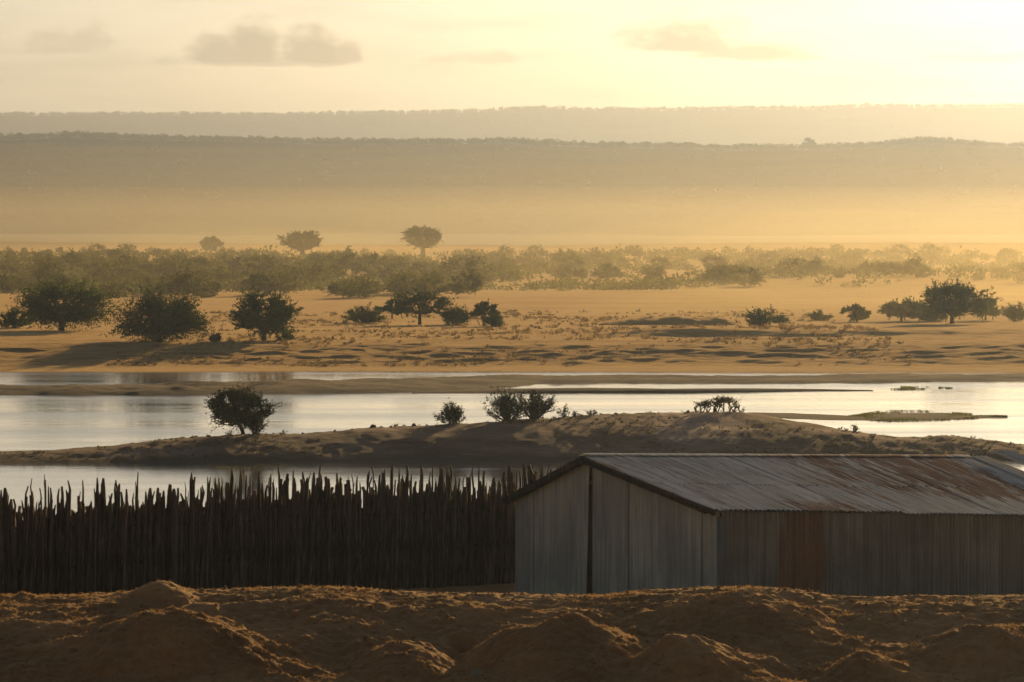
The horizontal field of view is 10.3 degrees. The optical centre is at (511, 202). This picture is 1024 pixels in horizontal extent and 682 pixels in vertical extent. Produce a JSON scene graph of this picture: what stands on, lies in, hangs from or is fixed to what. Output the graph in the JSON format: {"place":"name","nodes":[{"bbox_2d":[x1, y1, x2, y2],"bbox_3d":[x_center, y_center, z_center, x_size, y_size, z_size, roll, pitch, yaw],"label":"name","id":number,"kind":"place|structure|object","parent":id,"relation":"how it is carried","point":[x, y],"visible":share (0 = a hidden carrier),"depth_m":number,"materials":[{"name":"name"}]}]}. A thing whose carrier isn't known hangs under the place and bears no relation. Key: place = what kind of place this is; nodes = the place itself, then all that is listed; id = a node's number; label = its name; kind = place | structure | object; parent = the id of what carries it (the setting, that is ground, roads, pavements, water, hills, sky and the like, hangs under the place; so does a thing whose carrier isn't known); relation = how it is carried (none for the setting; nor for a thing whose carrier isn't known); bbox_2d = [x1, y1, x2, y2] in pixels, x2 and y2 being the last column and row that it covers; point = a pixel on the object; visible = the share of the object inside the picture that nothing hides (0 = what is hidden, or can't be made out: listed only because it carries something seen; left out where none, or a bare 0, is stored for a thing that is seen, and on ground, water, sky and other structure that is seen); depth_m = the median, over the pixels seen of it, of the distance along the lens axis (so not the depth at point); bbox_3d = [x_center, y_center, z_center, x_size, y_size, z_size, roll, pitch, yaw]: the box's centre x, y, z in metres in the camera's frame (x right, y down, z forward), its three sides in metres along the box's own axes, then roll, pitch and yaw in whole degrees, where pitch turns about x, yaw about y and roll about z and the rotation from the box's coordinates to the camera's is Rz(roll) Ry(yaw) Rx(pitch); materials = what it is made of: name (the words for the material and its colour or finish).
{"place":"outdoors","nodes":[
{"label":"outdoors","id":0,"kind":"place"},
{"bbox_2d":[0,137,1023,236],"bbox_3d":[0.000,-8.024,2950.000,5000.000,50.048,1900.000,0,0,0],"label":"hill","id":1,"kind":"structure","parent":0,"point":[854,193],"depth_m":2539.57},
{"bbox_2d":[0,130,1023,201],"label":"hillside scrub","id":2,"kind":"object","parent":1,"relation":"on","point":[486,140],"visible":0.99,"depth_m":2863.81,"materials":[{"name":"green plant"}]},
{"bbox_2d":[0,574,1023,681],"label":"ground","id":3,"kind":"structure","parent":0,"point":[683,659],"depth_m":131.48,"materials":[{"name":"brown soil"}]},
{"bbox_2d":[0,464,563,594],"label":"stake fence","id":4,"kind":"object","parent":3,"relation":"on","point":[440,536],"visible":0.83,"depth_m":155.68,"materials":[{"name":"brown wood"}]},
{"bbox_2d":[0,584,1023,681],"bbox_3d":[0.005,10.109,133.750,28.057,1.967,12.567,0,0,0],"label":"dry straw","id":5,"kind":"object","parent":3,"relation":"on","point":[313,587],"visible":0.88,"depth_m":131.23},
{"bbox_2d":[502,450,1023,596],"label":"tin shed","id":6,"kind":"structure","parent":3,"relation":"on","point":[856,524],"depth_m":154.17,"materials":[{"name":"metal"}]},
{"bbox_2d":[0,233,1023,371],"bbox_3d":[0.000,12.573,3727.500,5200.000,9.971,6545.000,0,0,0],"label":"sandy plain","id":7,"kind":"structure","parent":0,"point":[968,343],"depth_m":555.76,"materials":[{"name":"beige sand"}]},
{"bbox_2d":[0,271,20,293],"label":"scrub bush","id":8,"kind":"object","parent":7,"relation":"on","point":[7,285],"visible":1,"depth_m":778.66,"materials":[{"name":"green plant"}]},
{"bbox_2d":[0,303,36,327],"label":"bank bush","id":9,"kind":"object","parent":7,"relation":"on","point":[8,317],"visible":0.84,"depth_m":558.12,"materials":[{"name":"green plant"}]},
{"bbox_2d":[28,253,67,281],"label":"scrub bush","id":10,"kind":"object","parent":7,"relation":"on","point":[40,272],"visible":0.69,"depth_m":835.36,"materials":[{"name":"green plant"}]},
{"bbox_2d":[9,265,123,330],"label":"tree","id":11,"kind":"object","parent":7,"relation":"on","point":[43,308],"visible":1,"depth_m":541.50,"materials":[{"name":"green plant"}]},
{"bbox_2d":[57,247,83,267],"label":"scrub bush","id":12,"kind":"object","parent":7,"relation":"on","point":[73,260],"visible":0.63,"depth_m":954.40,"materials":[{"name":"green plant"}]},
{"bbox_2d":[78,241,106,255],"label":"scrub bush","id":13,"kind":"object","parent":7,"relation":"on","point":[100,247],"visible":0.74,"depth_m":1162.21,"materials":[{"name":"green plant"}]},
{"bbox_2d":[99,282,124,298],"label":"scrub bush","id":14,"kind":"object","parent":7,"relation":"on","point":[113,291],"visible":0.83,"depth_m":728.93,"materials":[{"name":"green plant"}]},
{"bbox_2d":[93,262,150,282],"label":"scrub bush","id":15,"kind":"object","parent":7,"relation":"on","point":[123,271],"visible":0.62,"depth_m":861.90,"materials":[{"name":"green plant"}]},
{"bbox_2d":[114,241,138,254],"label":"scrub bush","id":16,"kind":"object","parent":7,"relation":"on","point":[129,251],"visible":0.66,"depth_m":1165.03,"materials":[{"name":"green plant"}]},
{"bbox_2d":[114,256,149,275],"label":"scrub bush","id":17,"kind":"object","parent":7,"relation":"on","point":[134,262],"visible":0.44,"depth_m":913.49,"materials":[{"name":"green plant"}]},
{"bbox_2d":[113,270,156,292],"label":"scrub bush","id":18,"kind":"object","parent":7,"relation":"on","point":[149,281],"visible":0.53,"depth_m":773.02,"materials":[{"name":"green plant"}]},
{"bbox_2d":[90,278,216,342],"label":"bank tree","id":19,"kind":"object","parent":7,"relation":"on","point":[168,319],"visible":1,"depth_m":501.47,"materials":[{"name":"green plant"}]},
{"bbox_2d":[154,263,189,276],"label":"scrub bush","id":20,"kind":"object","parent":7,"relation":"on","point":[166,270],"visible":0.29,"depth_m":900.88,"materials":[{"name":"green plant"}]},
{"bbox_2d":[148,254,211,273],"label":"scrub bush","id":21,"kind":"object","parent":7,"relation":"on","point":[172,263],"visible":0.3,"depth_m":905.32,"materials":[{"name":"green plant"}]},
{"bbox_2d":[152,269,218,295],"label":"scrub bush","id":22,"kind":"object","parent":7,"relation":"on","point":[205,284],"visible":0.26,"depth_m":750.20,"materials":[{"name":"green plant"}]},
{"bbox_2d":[162,263,210,296],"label":"scrub bush","id":23,"kind":"object","parent":7,"relation":"on","point":[180,284],"visible":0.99,"depth_m":728.86,"materials":[{"name":"green plant"}]},
{"bbox_2d":[199,236,224,254],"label":"umbrella tree","id":24,"kind":"object","parent":7,"relation":"on","point":[211,243],"visible":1,"depth_m":1367.96,"materials":[{"name":"green plant"}]},
{"bbox_2d":[228,255,253,270],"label":"scrub bush","id":25,"kind":"object","parent":7,"relation":"on","point":[234,263],"visible":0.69,"depth_m":964.07,"materials":[{"name":"green plant"}]},
{"bbox_2d":[243,269,279,293],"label":"scrub bush","id":26,"kind":"object","parent":7,"relation":"on","point":[257,279],"visible":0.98,"depth_m":754.57,"materials":[{"name":"green plant"}]},
{"bbox_2d":[244,252,278,270],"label":"scrub bush","id":27,"kind":"object","parent":7,"relation":"on","point":[255,265],"visible":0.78,"depth_m":928.40,"materials":[{"name":"green plant"}]},
{"bbox_2d":[224,286,303,340],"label":"tree","id":28,"kind":"object","parent":7,"relation":"on","point":[247,315],"visible":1,"depth_m":505.96,"materials":[{"name":"green plant"}]},
{"bbox_2d":[245,267,307,290],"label":"scrub bush","id":29,"kind":"object","parent":7,"relation":"on","point":[300,280],"visible":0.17,"depth_m":796.59,"materials":[{"name":"green plant"}]},
{"bbox_2d":[261,268,302,293],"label":"scrub bush","id":30,"kind":"object","parent":7,"relation":"on","point":[285,287],"visible":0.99,"depth_m":758.28,"materials":[{"name":"green plant"}]},
{"bbox_2d":[275,230,322,256],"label":"umbrella tree","id":31,"kind":"object","parent":7,"relation":"on","point":[301,242],"visible":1,"depth_m":1187.30,"materials":[{"name":"green plant"}]},
{"bbox_2d":[303,249,349,266],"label":"scrub bush","id":32,"kind":"object","parent":7,"relation":"on","point":[329,255],"visible":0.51,"depth_m":991.61,"materials":[{"name":"green plant"}]},
{"bbox_2d":[331,245,364,271],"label":"scrub bush","id":33,"kind":"object","parent":7,"relation":"on","point":[345,262],"visible":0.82,"depth_m":964.69,"materials":[{"name":"green plant"}]},
{"bbox_2d":[317,277,382,295],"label":"scrub bush","id":34,"kind":"object","parent":7,"relation":"on","point":[332,286],"visible":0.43,"depth_m":740.87,"materials":[{"name":"green plant"}]},
{"bbox_2d":[335,273,380,297],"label":"scrub bush","id":35,"kind":"object","parent":7,"relation":"on","point":[351,291],"visible":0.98,"depth_m":725.68,"materials":[{"name":"green plant"}]},
{"bbox_2d":[346,262,380,282],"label":"scrub bush","id":36,"kind":"object","parent":7,"relation":"on","point":[368,275],"visible":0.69,"depth_m":891.48,"materials":[{"name":"green plant"}]},
{"bbox_2d":[342,302,387,322],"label":"bank bush","id":37,"kind":"object","parent":7,"relation":"on","point":[365,316],"visible":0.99,"depth_m":579.07,"materials":[{"name":"green plant"}]},
{"bbox_2d":[357,251,387,268],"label":"scrub bush","id":38,"kind":"object","parent":7,"relation":"on","point":[371,258],"visible":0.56,"depth_m":1008.99,"materials":[{"name":"green plant"}]},
{"bbox_2d":[370,297,402,318],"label":"bank tree","id":39,"kind":"object","parent":7,"relation":"on","point":[387,307],"visible":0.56,"depth_m":602.54,"materials":[{"name":"green plant"}]},
{"bbox_2d":[383,272,419,294],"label":"scrub bush","id":40,"kind":"object","parent":7,"relation":"on","point":[397,288],"visible":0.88,"depth_m":742.20,"materials":[{"name":"green plant"}]},
{"bbox_2d":[380,266,448,293],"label":"scrub bush","id":41,"kind":"object","parent":7,"relation":"on","point":[411,275],"visible":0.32,"depth_m":753.37,"materials":[{"name":"green plant"}]},
{"bbox_2d":[400,225,444,256],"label":"umbrella tree","id":42,"kind":"object","parent":7,"relation":"on","point":[431,236],"visible":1,"depth_m":1249.70,"materials":[{"name":"green plant"}]},
{"bbox_2d":[390,286,459,324],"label":"tree","id":43,"kind":"object","parent":7,"relation":"on","point":[403,301],"visible":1,"depth_m":570.10,"materials":[{"name":"green plant"}]},
{"bbox_2d":[410,275,451,296],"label":"scrub bush","id":44,"kind":"object","parent":7,"relation":"on","point":[430,281],"visible":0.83,"depth_m":727.31,"materials":[{"name":"green plant"}]},
{"bbox_2d":[438,304,470,324],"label":"bank bush","id":45,"kind":"object","parent":7,"relation":"on","point":[454,316],"visible":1,"depth_m":567.83,"materials":[{"name":"green plant"}]},
{"bbox_2d":[432,252,496,284],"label":"scrub bush","id":46,"kind":"object","parent":7,"relation":"on","point":[474,262],"visible":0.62,"depth_m":889.76,"materials":[{"name":"green plant"}]},
{"bbox_2d":[446,264,487,295],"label":"scrub bush","id":47,"kind":"object","parent":7,"relation":"on","point":[458,286],"visible":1,"depth_m":729.91,"materials":[{"name":"green plant"}]},
{"bbox_2d":[468,298,500,325],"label":"tree","id":48,"kind":"object","parent":7,"relation":"on","point":[481,308],"visible":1,"depth_m":564.13,"materials":[{"name":"green plant"}]},
{"bbox_2d":[481,308,505,326],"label":"bank bush","id":49,"kind":"object","parent":7,"relation":"on","point":[494,319],"visible":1,"depth_m":561.56,"materials":[{"name":"green plant"}]},
{"bbox_2d":[107,308,913,366],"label":"plain tufts","id":50,"kind":"object","parent":7,"relation":"on","point":[516,314],"visible":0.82,"depth_m":518.51,"materials":[{"name":"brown plant"}]},
{"bbox_2d":[0,243,1023,297],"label":"scrub thicket","id":51,"kind":"object","parent":7,"relation":"on","point":[644,283],"visible":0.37,"depth_m":957.85,"materials":[{"name":"green plant"}]},
{"bbox_2d":[519,259,555,270],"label":"scrub bush","id":52,"kind":"object","parent":7,"relation":"on","point":[533,264],"visible":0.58,"depth_m":1021.01,"materials":[{"name":"green plant"}]},
{"bbox_2d":[549,247,572,263],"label":"scrub bush","id":53,"kind":"object","parent":7,"relation":"on","point":[555,258],"visible":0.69,"depth_m":1070.29,"materials":[{"name":"green plant"}]},
{"bbox_2d":[556,265,573,278],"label":"scrub bush","id":54,"kind":"object","parent":7,"relation":"on","point":[562,275],"visible":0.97,"depth_m":937.38,"materials":[{"name":"green plant"}]},
{"bbox_2d":[556,250,586,269],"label":"scrub bush","id":55,"kind":"object","parent":7,"relation":"on","point":[576,263],"visible":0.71,"depth_m":1005.94,"materials":[{"name":"green plant"}]},
{"bbox_2d":[583,251,613,264],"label":"scrub bush","id":56,"kind":"object","parent":7,"relation":"on","point":[608,259],"visible":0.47,"depth_m":1074.33,"materials":[{"name":"green plant"}]},
{"bbox_2d":[589,264,621,278],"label":"scrub bush","id":57,"kind":"object","parent":7,"relation":"on","point":[601,275],"visible":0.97,"depth_m":938.19,"materials":[{"name":"green plant"}]},
{"bbox_2d":[638,264,666,276],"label":"scrub bush","id":58,"kind":"object","parent":7,"relation":"on","point":[662,269],"visible":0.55,"depth_m":938.17,"materials":[{"name":"green plant"}]},
{"bbox_2d":[650,255,670,269],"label":"scrub bush","id":59,"kind":"object","parent":7,"relation":"on","point":[665,261],"visible":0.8,"depth_m":1035.23,"materials":[{"name":"green plant"}]},
{"bbox_2d":[591,315,742,324],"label":"earth bank","id":60,"kind":"structure","parent":7,"relation":"on","point":[669,320],"depth_m":572.53,"materials":[{"name":"brown soil"}]},
{"bbox_2d":[700,252,727,269],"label":"scrub bush","id":61,"kind":"object","parent":7,"relation":"on","point":[715,259],"visible":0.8,"depth_m":1006.44,"materials":[{"name":"green plant"}]},
{"bbox_2d":[702,264,738,284],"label":"scrub bush","id":62,"kind":"object","parent":7,"relation":"on","point":[721,270],"visible":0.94,"depth_m":864.80,"materials":[{"name":"green plant"}]},
{"bbox_2d":[729,265,767,285],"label":"scrub bush","id":63,"kind":"object","parent":7,"relation":"on","point":[757,279],"visible":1,"depth_m":844.40,"materials":[{"name":"green plant"}]},
{"bbox_2d":[729,257,770,267],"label":"scrub bush","id":64,"kind":"object","parent":7,"relation":"on","point":[756,262],"visible":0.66,"depth_m":1048.65,"materials":[{"name":"green plant"}]},
{"bbox_2d":[742,304,776,325],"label":"bank bush","id":65,"kind":"object","parent":7,"relation":"on","point":[759,317],"visible":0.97,"depth_m":555.50,"materials":[{"name":"green plant"}]},
{"bbox_2d":[757,250,779,263],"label":"scrub bush","id":66,"kind":"object","parent":7,"relation":"on","point":[769,254],"visible":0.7,"depth_m":1098.14,"materials":[{"name":"green plant"}]},
{"bbox_2d":[774,255,807,275],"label":"scrub bush","id":67,"kind":"object","parent":7,"relation":"on","point":[795,262],"visible":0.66,"depth_m":926.33,"materials":[{"name":"green plant"}]},
{"bbox_2d":[780,248,813,263],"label":"scrub bush","id":68,"kind":"object","parent":7,"relation":"on","point":[799,253],"visible":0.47,"depth_m":1139.59,"materials":[{"name":"green plant"}]},
{"bbox_2d":[802,255,827,272],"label":"scrub bush","id":69,"kind":"object","parent":7,"relation":"on","point":[808,266],"visible":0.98,"depth_m":923.73,"materials":[{"name":"green plant"}]},
{"bbox_2d":[806,309,833,320],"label":"bank bush","id":70,"kind":"object","parent":7,"relation":"on","point":[814,315],"visible":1,"depth_m":594.98,"materials":[{"name":"green plant"}]},
{"bbox_2d":[832,252,863,264],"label":"scrub bush","id":71,"kind":"object","parent":7,"relation":"on","point":[842,256],"visible":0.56,"depth_m":1080.77,"materials":[{"name":"green plant"}]},
{"bbox_2d":[839,304,871,321],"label":"bush","id":72,"kind":"object","parent":7,"relation":"on","point":[861,313],"visible":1,"depth_m":586.16,"materials":[{"name":"green plant"}]},
{"bbox_2d":[856,259,887,273],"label":"scrub bush","id":73,"kind":"object","parent":7,"relation":"on","point":[865,265],"visible":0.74,"depth_m":921.87,"materials":[{"name":"green plant"}]},
{"bbox_2d":[878,261,901,275],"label":"scrub bush","id":74,"kind":"object","parent":7,"relation":"on","point":[893,267],"visible":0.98,"depth_m":890.26,"materials":[{"name":"green plant"}]},
{"bbox_2d":[883,242,909,254],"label":"scrub bush","id":75,"kind":"object","parent":7,"relation":"on","point":[905,248],"visible":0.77,"depth_m":1230.05,"materials":[{"name":"green plant"}]},
{"bbox_2d":[876,295,925,320],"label":"bush","id":76,"kind":"object","parent":7,"relation":"on","point":[893,308],"visible":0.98,"depth_m":590.64,"materials":[{"name":"green plant"}]},
{"bbox_2d":[899,253,926,272],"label":"scrub bush","id":77,"kind":"object","parent":7,"relation":"on","point":[907,266],"visible":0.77,"depth_m":893.60,"materials":[{"name":"green plant"}]},
{"bbox_2d":[908,265,934,277],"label":"scrub bush","id":78,"kind":"object","parent":7,"relation":"on","point":[922,274],"visible":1,"depth_m":876.57,"materials":[{"name":"green plant"}]},
{"bbox_2d":[913,241,942,254],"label":"scrub bush","id":79,"kind":"object","parent":7,"relation":"on","point":[932,247],"visible":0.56,"depth_m":1219.28,"materials":[{"name":"green plant"}]},
{"bbox_2d":[912,311,947,320],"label":"bank bush","id":80,"kind":"object","parent":7,"relation":"on","point":[918,315],"visible":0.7,"depth_m":589.41,"materials":[{"name":"green plant"}]},
{"bbox_2d":[916,252,944,263],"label":"scrub bush","id":81,"kind":"object","parent":7,"relation":"on","point":[928,257],"visible":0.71,"depth_m":1132.92,"materials":[{"name":"green plant"}]},
{"bbox_2d":[919,277,1002,323],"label":"tree","id":82,"kind":"object","parent":7,"relation":"on","point":[957,306],"visible":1,"depth_m":574.13,"materials":[{"name":"green plant"}]},
{"bbox_2d":[969,296,1000,319],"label":"bank tree","id":83,"kind":"object","parent":7,"relation":"on","point":[995,312],"visible":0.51,"depth_m":592.56,"materials":[{"name":"green plant"}]},
{"bbox_2d":[990,266,1012,278],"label":"scrub bush","id":84,"kind":"object","parent":7,"relation":"on","point":[1005,276],"visible":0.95,"depth_m":857.54,"materials":[{"name":"green plant"}]},
{"bbox_2d":[1000,302,1023,320],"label":"bank bush","id":85,"kind":"object","parent":7,"relation":"on","point":[1012,313],"visible":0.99,"depth_m":588.58,"materials":[{"name":"green plant"}]},
{"bbox_2d":[1004,260,1023,275],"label":"scrub bush","id":86,"kind":"object","parent":7,"relation":"on","point":[1018,268],"visible":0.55,"depth_m":874.87,"materials":[{"name":"green plant"}]},
{"bbox_2d":[0,371,1023,514],"bbox_3d":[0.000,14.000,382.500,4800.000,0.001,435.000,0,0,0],"label":"river","id":87,"kind":"structure","parent":0,"point":[42,422],"depth_m":378.97,"materials":[{"name":"grey liquid"}]},
{"bbox_2d":[0,373,1023,394],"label":"sandbar","id":88,"kind":"structure","parent":87,"relation":"on","point":[360,385],"depth_m":432.50,"materials":[{"name":"brown sand"}]},
{"bbox_2d":[412,388,872,392],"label":"sandbar","id":89,"kind":"structure","parent":87,"relation":"on","point":[489,390],"depth_m":420.05,"materials":[{"name":"brown sand"}]},
{"bbox_2d":[747,412,892,420],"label":"mud flat","id":90,"kind":"structure","parent":87,"relation":"on","point":[809,416],"depth_m":369.75,"materials":[{"name":"brown soil"}]},
{"bbox_2d":[869,413,1001,420],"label":"mud flat","id":91,"kind":"structure","parent":87,"relation":"on","point":[911,415],"depth_m":369.65,"materials":[{"name":"brown soil"}]},
{"bbox_2d":[848,409,1007,420],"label":"marsh grass","id":92,"kind":"structure","parent":91,"relation":"on","point":[867,414],"depth_m":371.19,"materials":[{"name":"plant"}]},
{"bbox_2d":[0,411,1023,462],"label":"island","id":93,"kind":"structure","parent":0,"point":[519,441],"depth_m":310.98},
{"bbox_2d":[203,382,281,433],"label":"island bush","id":94,"kind":"object","parent":93,"relation":"on","point":[233,414],"visible":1,"depth_m":313.90,"materials":[{"name":"green plant"}]},
{"bbox_2d":[241,417,269,433],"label":"island bush","id":95,"kind":"object","parent":93,"relation":"on","point":[256,431],"visible":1,"depth_m":314.45,"materials":[{"name":"green plant"}]},
{"bbox_2d":[432,397,467,423],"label":"island bush","id":96,"kind":"object","parent":93,"relation":"on","point":[453,415],"visible":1,"depth_m":317.62,"materials":[{"name":"green plant"}]},
{"bbox_2d":[480,386,532,420],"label":"island bush","id":97,"kind":"object","parent":93,"relation":"on","point":[505,406],"visible":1,"depth_m":318.50,"materials":[{"name":"green plant"}]},
{"bbox_2d":[0,410,1022,459],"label":"island tufts","id":98,"kind":"object","parent":93,"relation":"on","point":[648,432],"visible":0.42,"depth_m":312.08,"materials":[{"name":"brown plant"}]},
{"bbox_2d":[515,388,558,418],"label":"island bush","id":99,"kind":"object","parent":93,"relation":"on","point":[538,409],"visible":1,"depth_m":319.22,"materials":[{"name":"green plant"}]},
{"bbox_2d":[693,394,744,412],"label":"arching shrub","id":100,"kind":"object","parent":93,"relation":"on","point":[705,404],"visible":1,"depth_m":321.39,"materials":[{"name":"green plant"}]},
{"bbox_2d":[0,107,1023,149],"bbox_3d":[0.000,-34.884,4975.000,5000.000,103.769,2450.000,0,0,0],"label":"hill","id":101,"kind":"structure","parent":0,"point":[1003,125],"depth_m":4901.87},
{"bbox_2d":[0,102,1023,137],"bbox_3d":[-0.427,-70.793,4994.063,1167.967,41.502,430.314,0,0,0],"label":"hillside scrub","id":102,"kind":"object","parent":101,"relation":"on","point":[543,106],"visible":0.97,"depth_m":5165.31,"materials":[{"name":"green plant"}]},
{"bbox_2d":[0,0,1023,115],"label":"sky","id":103,"kind":"structure","parent":0,"point":[225,56],"materials":[{"name":"beige"}]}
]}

